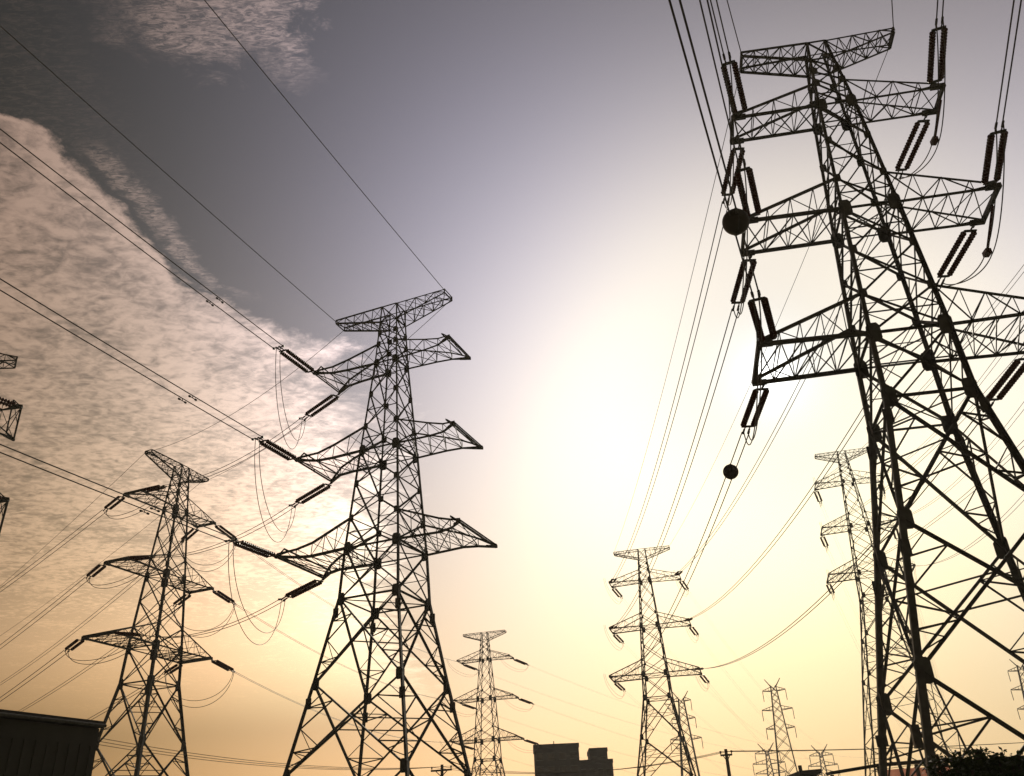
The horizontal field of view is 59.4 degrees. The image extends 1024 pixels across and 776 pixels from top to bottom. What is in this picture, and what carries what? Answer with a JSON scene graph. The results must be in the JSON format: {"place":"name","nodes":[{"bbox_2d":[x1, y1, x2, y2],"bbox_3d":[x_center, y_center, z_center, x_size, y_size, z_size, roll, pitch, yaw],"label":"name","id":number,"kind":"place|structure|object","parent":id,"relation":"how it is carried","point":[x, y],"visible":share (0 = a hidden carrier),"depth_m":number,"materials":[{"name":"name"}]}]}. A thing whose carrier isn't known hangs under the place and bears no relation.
{"place":"outdoors","nodes":[
{"label":"outdoors","id":0,"kind":"place"},
{"bbox_2d":[0,0,1023,775],"label":"sky","id":1,"kind":"structure","parent":0,"point":[549,164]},
{"bbox_2d":[533,741,580,775],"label":"tower block","id":2,"kind":"structure","parent":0,"point":[552,757],"depth_m":176.47,"materials":[{"name":"concrete"}]},
{"bbox_2d":[580,759,613,775],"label":"tower block","id":3,"kind":"structure","parent":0,"point":[589,765],"depth_m":178.83,"materials":[{"name":"concrete"}]},
{"bbox_2d":[587,747,607,759],"bbox_3d":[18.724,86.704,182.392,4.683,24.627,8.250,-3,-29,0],"label":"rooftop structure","id":4,"kind":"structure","parent":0,"point":[596,753],"depth_m":184.34,"materials":[{"name":"concrete"}]},
{"bbox_2d":[788,765,821,775],"bbox_3d":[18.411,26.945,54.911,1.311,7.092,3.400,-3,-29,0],"label":"shed","id":5,"kind":"structure","parent":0,"point":[813,772],"depth_m":54.94,"materials":[{"name":"metal"}]},
{"label":"ground","id":6,"kind":"structure","parent":0,"visible":0},
{"bbox_2d":[0,353,22,532],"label":"lattice pylon","id":7,"kind":"object","parent":6,"relation":"on","point":[11,438],"visible":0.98,"depth_m":50.22,"materials":[{"name":"metal"}]},
{"bbox_2d":[0,397,20,408],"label":"insulator string","id":8,"kind":"object","parent":7,"relation":"attached to","point":[7,403],"visible":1,"depth_m":48.03,"materials":[{"name":"brown ceramic"}]},
{"bbox_2d":[0,709,106,775],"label":"flat roofed building","id":9,"kind":"structure","parent":6,"relation":"on","point":[34,744],"depth_m":37.14,"materials":[{"name":"metal"}]},
{"bbox_2d":[81,449,215,775],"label":"lattice pylon","id":10,"kind":"object","parent":6,"relation":"on","point":[149,685],"visible":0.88,"depth_m":67.94,"materials":[{"name":"metal"}]},
{"bbox_2d":[64,639,84,651],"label":"insulator string","id":11,"kind":"object","parent":10,"relation":"attached to","point":[74,646],"visible":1,"depth_m":64.73,"materials":[{"name":"brown ceramic"}]},
{"bbox_2d":[0,650,69,701],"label":"conductor pair","id":12,"kind":"object","parent":11,"relation":"attached to","point":[33,673],"visible":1,"depth_m":71.18,"materials":[{"name":"metal"}]},
{"bbox_2d":[65,636,141,664],"bbox_3d":[-28.844,18.454,62.992,9.863,1.711,0.244,-23,-34,32],"label":"jumper loop","id":13,"kind":"object","parent":11,"relation":"hanging from","point":[103,657],"visible":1,"depth_m":62.38,"materials":[{"name":"metal"}]},
{"bbox_2d":[86,564,105,578],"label":"insulator string","id":14,"kind":"object","parent":10,"relation":"attached to","point":[95,569],"visible":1,"depth_m":67.58,"materials":[{"name":"brown ceramic"}]},
{"bbox_2d":[0,577,90,648],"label":"conductor pair","id":15,"kind":"object","parent":14,"relation":"attached to","point":[44,610],"visible":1,"depth_m":75.12,"materials":[{"name":"metal"}]},
{"bbox_2d":[103,496,124,511],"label":"insulator string","id":16,"kind":"object","parent":10,"relation":"attached to","point":[112,502],"visible":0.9,"depth_m":70.58,"materials":[{"name":"brown ceramic"}]},
{"bbox_2d":[1,509,105,590],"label":"conductor pair","id":17,"kind":"object","parent":16,"relation":"attached to","point":[54,551],"visible":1,"depth_m":78.11,"materials":[{"name":"metal"}]},
{"bbox_2d":[142,485,166,491],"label":"insulator string","id":18,"kind":"object","parent":10,"relation":"attached to","point":[154,488],"visible":1,"depth_m":67.61,"materials":[{"name":"brown ceramic"}]},
{"bbox_2d":[173,594,190,606],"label":"insulator string","id":19,"kind":"object","parent":10,"relation":"attached to","point":[178,600],"visible":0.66,"depth_m":75.16,"materials":[{"name":"brown ceramic"}]},
{"bbox_2d":[19,605,173,711],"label":"conductor pair","id":20,"kind":"object","parent":19,"relation":"attached to","point":[92,663],"visible":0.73,"depth_m":93.20,"materials":[{"name":"metal"}]},
{"bbox_2d":[180,528,198,541],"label":"insulator string","id":21,"kind":"object","parent":10,"relation":"attached to","point":[191,535],"visible":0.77,"depth_m":77.35,"materials":[{"name":"brown ceramic"}]},
{"bbox_2d":[0,541,183,684],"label":"conductor pair","id":22,"kind":"object","parent":21,"relation":"attached to","point":[90,616],"visible":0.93,"depth_m":96.50,"materials":[{"name":"metal"}]},
{"bbox_2d":[211,660,235,671],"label":"insulator string","id":23,"kind":"object","parent":10,"relation":"attached to","point":[224,666],"visible":1,"depth_m":72.28,"materials":[{"name":"brown ceramic"}]},
{"bbox_2d":[212,590,236,604],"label":"insulator string","id":24,"kind":"object","parent":10,"relation":"attached to","point":[223,596],"visible":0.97,"depth_m":74.69,"materials":[{"name":"brown ceramic"}]},
{"bbox_2d":[275,289,497,775],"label":"lattice pylon","id":25,"kind":"object","parent":6,"relation":"on","point":[348,548],"visible":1,"depth_m":46.82,"materials":[{"name":"metal"}]},
{"bbox_2d":[0,25,335,321],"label":"earth wire","id":26,"kind":"object","parent":25,"relation":"attached to","point":[155,163],"visible":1,"depth_m":41.62,"materials":[{"name":"metal"}]},
{"bbox_2d":[228,539,276,558],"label":"insulator string","id":27,"kind":"object","parent":25,"relation":"attached to","point":[253,548],"visible":1,"depth_m":45.21,"materials":[{"name":"brown ceramic"}]},
{"bbox_2d":[0,444,237,542],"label":"conductor pair","id":28,"kind":"object","parent":27,"relation":"attached to","point":[151,508],"visible":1,"depth_m":37.93,"materials":[{"name":"metal"}]},
{"bbox_2d":[228,541,285,644],"bbox_3d":[-13.402,11.355,47.100,0.256,3.802,9.496,-3,-29,1],"label":"jumper loop","id":29,"kind":"object","parent":27,"relation":"hanging from","point":[241,602],"visible":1,"depth_m":44.40,"materials":[{"name":"metal"}]},
{"bbox_2d":[254,437,297,461],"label":"insulator string","id":30,"kind":"object","parent":25,"relation":"attached to","point":[279,448],"visible":1,"depth_m":48.07,"materials":[{"name":"brown ceramic"}]},
{"bbox_2d":[0,278,263,440],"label":"conductor pair","id":31,"kind":"object","parent":30,"relation":"attached to","point":[195,399],"visible":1,"depth_m":39.07,"materials":[{"name":"metal"}]},
{"bbox_2d":[254,439,295,542],"bbox_3d":[-13.126,6.372,49.636,0.256,3.795,8.798,-2,-29,-1],"label":"jumper loop","id":32,"kind":"object","parent":30,"relation":"hanging from","point":[264,496],"visible":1,"depth_m":47.06,"materials":[{"name":"metal"}]},
{"bbox_2d":[275,346,314,374],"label":"insulator string","id":33,"kind":"object","parent":25,"relation":"attached to","point":[293,361],"visible":0.98,"depth_m":50.97,"materials":[{"name":"brown ceramic"}]},
{"bbox_2d":[0,128,283,349],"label":"conductor pair","id":34,"kind":"object","parent":33,"relation":"attached to","point":[222,302],"visible":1,"depth_m":40.45,"materials":[{"name":"metal"}]},
{"bbox_2d":[275,348,305,448],"bbox_3d":[-12.921,1.359,52.215,0.256,3.793,8.136,-1,-29,-2],"label":"jumper loop","id":35,"kind":"object","parent":33,"relation":"hanging from","point":[283,405],"visible":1,"depth_m":49.94,"materials":[{"name":"metal"}]},
{"bbox_2d":[280,579,324,600],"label":"insulator string","id":36,"kind":"object","parent":25,"relation":"attached to","point":[306,587],"visible":1,"depth_m":51.07,"materials":[{"name":"brown ceramic"}]},
{"bbox_2d":[138,598,285,637],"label":"conductor pair","id":37,"kind":"object","parent":36,"relation":"hanging from","point":[218,627],"visible":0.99,"depth_m":55.12,"materials":[{"name":"metal"}]},
{"bbox_2d":[291,482,332,506],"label":"insulator string","id":38,"kind":"object","parent":25,"relation":"attached to","point":[314,490],"visible":1,"depth_m":53.26,"materials":[{"name":"brown ceramic"}]},
{"bbox_2d":[150,504,294,557],"bbox_3d":[-19.302,9.759,58.757,16.159,1.314,0.529,-24,-35,34],"label":"conductor pair","id":39,"kind":"object","parent":38,"relation":"attached to","point":[224,541],"visible":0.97,"depth_m":58.01,"materials":[{"name":"metal"}]},
{"bbox_2d":[301,393,339,419],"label":"insulator string","id":40,"kind":"object","parent":25,"relation":"attached to","point":[316,406],"visible":1,"depth_m":55.55,"materials":[{"name":"brown ceramic"}]},
{"bbox_2d":[162,417,304,486],"bbox_3d":[-19.434,4.839,61.417,17.062,1.287,0.529,-25,-36,35],"label":"conductor pair","id":41,"kind":"object","parent":40,"relation":"attached to","point":[236,460],"visible":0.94,"depth_m":60.69,"materials":[{"name":"metal"}]},
{"bbox_2d":[204,0,443,289],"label":"earth wire","id":42,"kind":"object","parent":25,"relation":"attached to","point":[315,135],"visible":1,"depth_m":40.46,"materials":[{"name":"metal"}]},
{"bbox_2d":[431,764,451,775],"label":"utility pole","id":43,"kind":"object","parent":6,"relation":"on","point":[442,769],"visible":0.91,"depth_m":60.97,"materials":[{"name":"wood"}]},
{"bbox_2d":[97,744,418,769],"bbox_3d":[-13.690,20.902,50.666,0.028,0.819,28.862,-20,-33,29],"label":"wire","id":44,"kind":"object","parent":43,"relation":"attached to","point":[241,763],"visible":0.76,"depth_m":48.84,"materials":[{"name":"metal"}]},
{"bbox_2d":[98,741,432,768],"bbox_3d":[-13.026,20.790,50.516,0.028,0.819,28.862,-20,-33,29],"label":"wire","id":45,"kind":"object","parent":43,"relation":"attached to","point":[228,760],"visible":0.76,"depth_m":47.33,"materials":[{"name":"metal"}]},
{"bbox_2d":[98,737,446,767],"bbox_3d":[-12.362,20.677,50.367,0.028,0.819,28.862,-20,-33,29],"label":"wire","id":46,"kind":"object","parent":43,"relation":"attached to","point":[241,759],"visible":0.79,"depth_m":46.92,"materials":[{"name":"metal"}]},
{"bbox_2d":[450,630,524,775],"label":"lattice pylon","id":47,"kind":"object","parent":6,"relation":"on","point":[482,700],"visible":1,"depth_m":128.22,"materials":[{"name":"metal"}]},
{"bbox_2d":[234,672,430,741],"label":"conductor pair","id":48,"kind":"object","parent":47,"relation":"attached to","point":[313,709],"visible":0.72,"depth_m":83.88,"materials":[{"name":"metal"}]},
{"bbox_2d":[237,605,449,700],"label":"conductor pair","id":49,"kind":"object","parent":47,"relation":"attached to","point":[319,654],"visible":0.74,"depth_m":88.53,"materials":[{"name":"metal"}]},
{"bbox_2d":[253,553,453,660],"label":"conductor pair","id":50,"kind":"object","parent":47,"relation":"hanging from","point":[331,604],"visible":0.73,"depth_m":91.75,"materials":[{"name":"metal"}]},
{"bbox_2d":[609,545,701,775],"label":"lattice pylon","id":51,"kind":"object","parent":6,"relation":"on","point":[641,626],"visible":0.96,"depth_m":103.97,"materials":[{"name":"metal"}]},
{"bbox_2d":[614,86,736,551],"bbox_3d":[11.226,3.353,74.859,0.032,4.590,79.629,-3,-29,1],"label":"earth wire","id":52,"kind":"object","parent":51,"relation":"attached to","point":[685,300],"visible":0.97,"depth_m":53.29,"materials":[{"name":"metal"}]},
{"bbox_2d":[669,51,887,545],"bbox_3d":[17.562,2.448,73.739,0.032,4.590,78.942,-3,-29,1],"label":"earth wire","id":53,"kind":"object","parent":51,"relation":"attached to","point":[792,286],"visible":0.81,"depth_m":52.89,"materials":[{"name":"metal"}]},
{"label":"insulator string","id":54,"kind":"object","parent":51,"relation":"hanging from","visible":0},
{"bbox_2d":[614,432,749,676],"bbox_3d":[10.379,17.215,67.418,0.348,4.831,70.384,-3,-29,0],"label":"conductor pair","id":55,"kind":"object","parent":54,"relation":"hanging from","point":[696,551],"visible":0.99,"depth_m":46.07,"materials":[{"name":"metal"}]},
{"bbox_2d":[723,464,738,479],"bbox_3d":[9.440,3.616,38.764,0.663,0.704,0.704,-3,-29,0],"label":"marker ball","id":56,"kind":"object","parent":55,"relation":"attached to","point":[731,473],"visible":0.88,"depth_m":38.53,"materials":[{"name":"paint"}]},
{"bbox_2d":[670,691,702,775],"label":"hook arm pylon","id":57,"kind":"object","parent":6,"relation":"on","point":[690,735],"visible":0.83,"depth_m":234.25,"materials":[{"name":"metal"}]},
{"bbox_2d":[719,749,731,775],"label":"utility pole","id":58,"kind":"object","parent":6,"relation":"on","point":[726,755],"visible":1,"depth_m":58.19,"materials":[{"name":"wood"}]},
{"bbox_2d":[465,751,729,772],"bbox_3d":[5.098,24.975,59.595,18.692,0.913,0.028,-7,-29,8],"label":"wire","id":59,"kind":"object","parent":58,"relation":"attached to","point":[593,771],"visible":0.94,"depth_m":59.40,"materials":[{"name":"metal"}]},
{"bbox_2d":[756,742,1023,750],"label":"wire","id":60,"kind":"object","parent":58,"relation":"attached to","point":[870,748],"visible":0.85,"depth_m":57.47,"materials":[{"name":"metal"}]},
{"bbox_2d":[753,743,786,775],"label":"hook arm pylon","id":61,"kind":"object","parent":6,"relation":"on","point":[766,764],"visible":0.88,"depth_m":433.08,"materials":[{"name":"metal"}]},
{"bbox_2d":[762,678,797,775],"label":"hook arm pylon","id":62,"kind":"object","parent":6,"relation":"on","point":[774,721],"visible":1,"depth_m":246.36,"materials":[{"name":"metal"}]},
{"bbox_2d":[808,744,839,775],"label":"hook arm pylon","id":63,"kind":"object","parent":6,"relation":"on","point":[820,757],"visible":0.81,"depth_m":442.57,"materials":[{"name":"metal"}]},
{"bbox_2d":[731,27,1023,775],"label":"lattice pylon","id":64,"kind":"object","parent":6,"relation":"on","point":[890,396],"visible":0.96,"depth_m":30.59,"materials":[{"name":"metal"}]},
{"bbox_2d":[721,142,744,203],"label":"insulator string","id":65,"kind":"object","parent":64,"relation":"attached to","point":[725,182],"visible":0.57,"depth_m":38.65,"materials":[{"name":"brown ceramic"}]},
{"bbox_2d":[613,201,729,578],"bbox_3d":[10.799,7.191,72.669,0.348,4.586,71.674,-3,-29,1],"label":"conductor pair","id":66,"kind":"object","parent":65,"relation":"attached to","point":[681,372],"visible":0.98,"depth_m":52.23,"materials":[{"name":"metal"}]},
{"bbox_2d":[721,52,747,118],"bbox_3d":[8.564,-11.607,34.616,0.636,0.230,3.653,-13,-29,18],"label":"insulator string","id":67,"kind":"object","parent":64,"relation":"attached to","point":[739,85],"visible":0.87,"depth_m":34.55,"materials":[{"name":"brown ceramic"}]},
{"bbox_2d":[710,0,728,53],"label":"conductor pair","id":68,"kind":"object","parent":67,"relation":"attached to","point":[717,26],"visible":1,"depth_m":31.97,"materials":[{"name":"metal"}]},
{"bbox_2d":[724,55,733,208],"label":"jumper loop","id":69,"kind":"object","parent":67,"relation":"hanging from","point":[730,126],"visible":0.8,"depth_m":34.53,"materials":[{"name":"metal"}]},
{"bbox_2d":[730,255,756,310],"bbox_3d":[9.413,-4.266,36.606,0.636,0.230,3.653,-3,-32,1],"label":"insulator string","id":70,"kind":"object","parent":64,"relation":"attached to","point":[738,283],"visible":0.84,"depth_m":36.48,"materials":[{"name":"brown ceramic"}]},
{"bbox_2d":[613,308,739,626],"bbox_3d":[10.606,12.194,70.059,0.348,4.686,71.101,-3,-29,1],"label":"conductor pair","id":71,"kind":"object","parent":70,"relation":"attached to","point":[690,451],"visible":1,"depth_m":48.64,"materials":[{"name":"metal"}]},
{"bbox_2d":[734,159,761,222],"bbox_3d":[8.344,-6.927,31.754,0.636,0.230,3.653,-12,-28,17],"label":"insulator string","id":72,"kind":"object","parent":64,"relation":"attached to","point":[753,188],"visible":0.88,"depth_m":31.57,"materials":[{"name":"brown ceramic"}]},
{"bbox_2d":[699,0,743,160],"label":"conductor pair","id":73,"kind":"object","parent":72,"relation":"attached to","point":[718,77],"visible":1,"depth_m":26.79,"materials":[{"name":"metal"}]},
{"bbox_2d":[733,162,747,317],"bbox_3d":[8.636,-4.754,33.782,0.204,1.797,9.073,-7,-29,9],"label":"jumper loop","id":74,"kind":"object","parent":72,"relation":"hanging from","point":[740,313],"visible":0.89,"depth_m":31.91,"materials":[{"name":"metal"}]},
{"bbox_2d":[740,384,768,433],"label":"insulator string","id":75,"kind":"object","parent":64,"relation":"attached to","point":[750,405],"visible":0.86,"depth_m":34.08,"materials":[{"name":"brown ceramic"}]},
{"bbox_2d":[748,290,776,345],"bbox_3d":[8.050,-2.209,28.837,0.636,0.230,3.653,-13,-29,18],"label":"insulator string","id":76,"kind":"object","parent":64,"relation":"attached to","point":[768,316],"visible":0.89,"depth_m":28.66,"materials":[{"name":"brown ceramic"}]},
{"bbox_2d":[668,0,758,291],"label":"conductor pair","id":77,"kind":"object","parent":76,"relation":"attached to","point":[688,67],"visible":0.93,"depth_m":20.78,"materials":[{"name":"metal"}]},
{"bbox_2d":[722,208,749,235],"bbox_3d":[6.029,-4.475,24.196,0.722,0.764,0.764,-3,-29,0],"label":"marker ball","id":78,"kind":"object","parent":77,"relation":"attached to","point":[734,224],"visible":0.94,"depth_m":23.95,"materials":[{"name":"paint"}]},
{"bbox_2d":[744,293,761,444],"bbox_3d":[8.404,0.149,31.191,0.204,1.818,9.821,-7,-29,9],"label":"jumper loop","id":79,"kind":"object","parent":76,"relation":"hanging from","point":[754,431],"visible":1,"depth_m":28.83,"materials":[{"name":"metal"}]},
{"bbox_2d":[895,114,929,179],"bbox_3d":[16.865,-10.152,37.917,0.636,0.230,3.652,-3,-31,1],"label":"insulator string","id":80,"kind":"object","parent":64,"relation":"attached to","point":[926,122],"visible":0.99,"depth_m":37.73,"materials":[{"name":"brown ceramic"}]},
{"bbox_2d":[681,178,900,570],"bbox_3d":[18.207,6.140,71.365,0.348,4.583,70.938,-3,-29,1],"label":"conductor pair","id":81,"kind":"object","parent":80,"relation":"attached to","point":[793,392],"visible":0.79,"depth_m":57.04,"materials":[{"name":"metal"}]},
{"bbox_2d":[930,100,941,145],"bbox_3d":[16.688,-10.444,35.286,0.888,2.118,0.312,-3,-29,0],"label":"jumper post","id":82,"kind":"object","parent":64,"relation":"hanging from","point":[936,140],"visible":0.86,"depth_m":35.04,"materials":[{"name":"black metal"}]},
{"bbox_2d":[927,16,947,89],"bbox_3d":[15.915,-12.487,33.627,0.636,0.230,3.652,-12,-28,17],"label":"insulator string","id":83,"kind":"object","parent":64,"relation":"attached to","point":[931,54],"visible":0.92,"depth_m":33.55,"materials":[{"name":"brown ceramic"}]},
{"bbox_2d":[895,20,945,178],"bbox_3d":[16.256,-10.356,35.286,0.474,2.087,8.411,-7,-29,9],"label":"jumper loop","id":84,"kind":"object","parent":83,"relation":"hanging from","point":[937,100],"visible":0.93,"depth_m":33.34,"materials":[{"name":"metal"}]},
{"bbox_2d":[936,225,976,284],"bbox_3d":[17.549,-5.236,35.518,0.636,0.230,3.652,-3,-32,1],"label":"insulator string","id":85,"kind":"object","parent":64,"relation":"attached to","point":[960,255],"visible":1,"depth_m":35.38,"materials":[{"name":"brown ceramic"}]},
{"bbox_2d":[689,288,940,618],"bbox_3d":[18.834,11.028,68.611,0.348,4.683,70.286,-3,-29,1],"label":"conductor pair","id":86,"kind":"object","parent":85,"relation":"attached to","point":[827,463],"visible":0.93,"depth_m":51.88,"materials":[{"name":"metal"}]},
{"bbox_2d":[982,205,993,257],"bbox_3d":[17.316,-5.701,32.610,0.888,2.118,0.312,-3,-29,0],"label":"jumper post","id":87,"kind":"object","parent":64,"relation":"hanging from","point":[989,252],"visible":0.88,"depth_m":32.41,"materials":[{"name":"black metal"}]},
{"bbox_2d":[981,121,1007,189],"bbox_3d":[16.475,-7.897,30.666,0.636,0.230,3.653,-12,-28,17],"label":"insulator string","id":88,"kind":"object","parent":64,"relation":"attached to","point":[988,157],"visible":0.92,"depth_m":30.54,"materials":[{"name":"brown ceramic"}]},
{"bbox_2d":[943,124,1004,285],"bbox_3d":[16.877,-5.612,32.611,0.488,2.088,9.068,-7,-29,9],"label":"jumper loop","id":89,"kind":"object","parent":88,"relation":"hanging from","point":[964,280],"visible":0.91,"depth_m":30.51,"materials":[{"name":"metal"}]},
{"bbox_2d":[996,0,1021,122],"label":"conductor pair","id":90,"kind":"object","parent":88,"relation":"attached to","point":[1011,59],"visible":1,"depth_m":26.76,"materials":[{"name":"metal"}]},
{"bbox_2d":[986,358,1023,406],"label":"insulator string","id":91,"kind":"object","parent":64,"relation":"attached to","point":[1014,378],"visible":0.98,"depth_m":33.06,"materials":[{"name":"brown ceramic"}]},
{"bbox_2d":[700,410,985,668],"bbox_3d":[19.480,15.926,65.817,0.348,4.828,69.489,-3,-29,1],"label":"conductor pair","id":92,"kind":"object","parent":91,"relation":"attached to","point":[860,556],"visible":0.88,"depth_m":49.77,"materials":[{"name":"metal"}]},
{"bbox_2d":[814,448,968,775],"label":"lattice pylon","id":93,"kind":"object","parent":6,"relation":"on","point":[849,525],"visible":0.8,"depth_m":99.45,"materials":[{"name":"metal"}]},
{"bbox_2d":[815,265,1023,483],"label":"conductor pair","id":94,"kind":"object","parent":93,"relation":"attached to","point":[941,366],"visible":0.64,"depth_m":66.07,"materials":[{"name":"metal"}]},
{"bbox_2d":[825,355,1023,527],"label":"conductor pair","id":95,"kind":"object","parent":93,"relation":"attached to","point":[925,452],"visible":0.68,"depth_m":70.66,"materials":[{"name":"metal"}]},
{"bbox_2d":[830,440,1023,574],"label":"conductor pair","id":96,"kind":"object","parent":93,"relation":"attached to","point":[941,513],"visible":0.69,"depth_m":63.65,"materials":[{"name":"metal"}]},
{"bbox_2d":[888,318,1023,472],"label":"conductor pair","id":97,"kind":"object","parent":93,"relation":"attached to","point":[965,397],"visible":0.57,"depth_m":65.76,"materials":[{"name":"metal"}]},
{"bbox_2d":[912,402,1023,514],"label":"conductor pair","id":98,"kind":"object","parent":93,"relation":"attached to","point":[978,462],"visible":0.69,"depth_m":66.51,"materials":[{"name":"metal"}]},
{"bbox_2d":[921,494,1023,565],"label":"conductor pair","id":99,"kind":"object","parent":93,"relation":"attached to","point":[981,535],"visible":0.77,"depth_m":64.91,"materials":[{"name":"metal"}]},
{"bbox_2d":[826,757,957,775],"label":"open shelter","id":100,"kind":"object","parent":6,"relation":"on","point":[896,772],"visible":0.47,"depth_m":40.48,"materials":[{"name":"metal"}]},
{"bbox_2d":[921,752,989,775],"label":"shrub","id":101,"kind":"object","parent":6,"relation":"on","point":[941,770],"visible":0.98,"depth_m":15.11,"materials":[{"name":"green plant"}]},
{"bbox_2d":[945,746,1016,775],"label":"shrub","id":102,"kind":"object","parent":6,"relation":"on","point":[963,762],"visible":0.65,"depth_m":15.16,"materials":[{"name":"green plant"}]},
{"bbox_2d":[960,745,1023,775],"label":"shrub","id":103,"kind":"object","parent":6,"relation":"on","point":[1009,768],"visible":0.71,"depth_m":14.86,"materials":[{"name":"green plant"}]},
{"bbox_2d":[1008,659,1023,719],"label":"hook arm pylon","id":104,"kind":"object","parent":6,"relation":"on","point":[1019,673],"visible":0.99,"depth_m":239.40,"materials":[{"name":"metal"}]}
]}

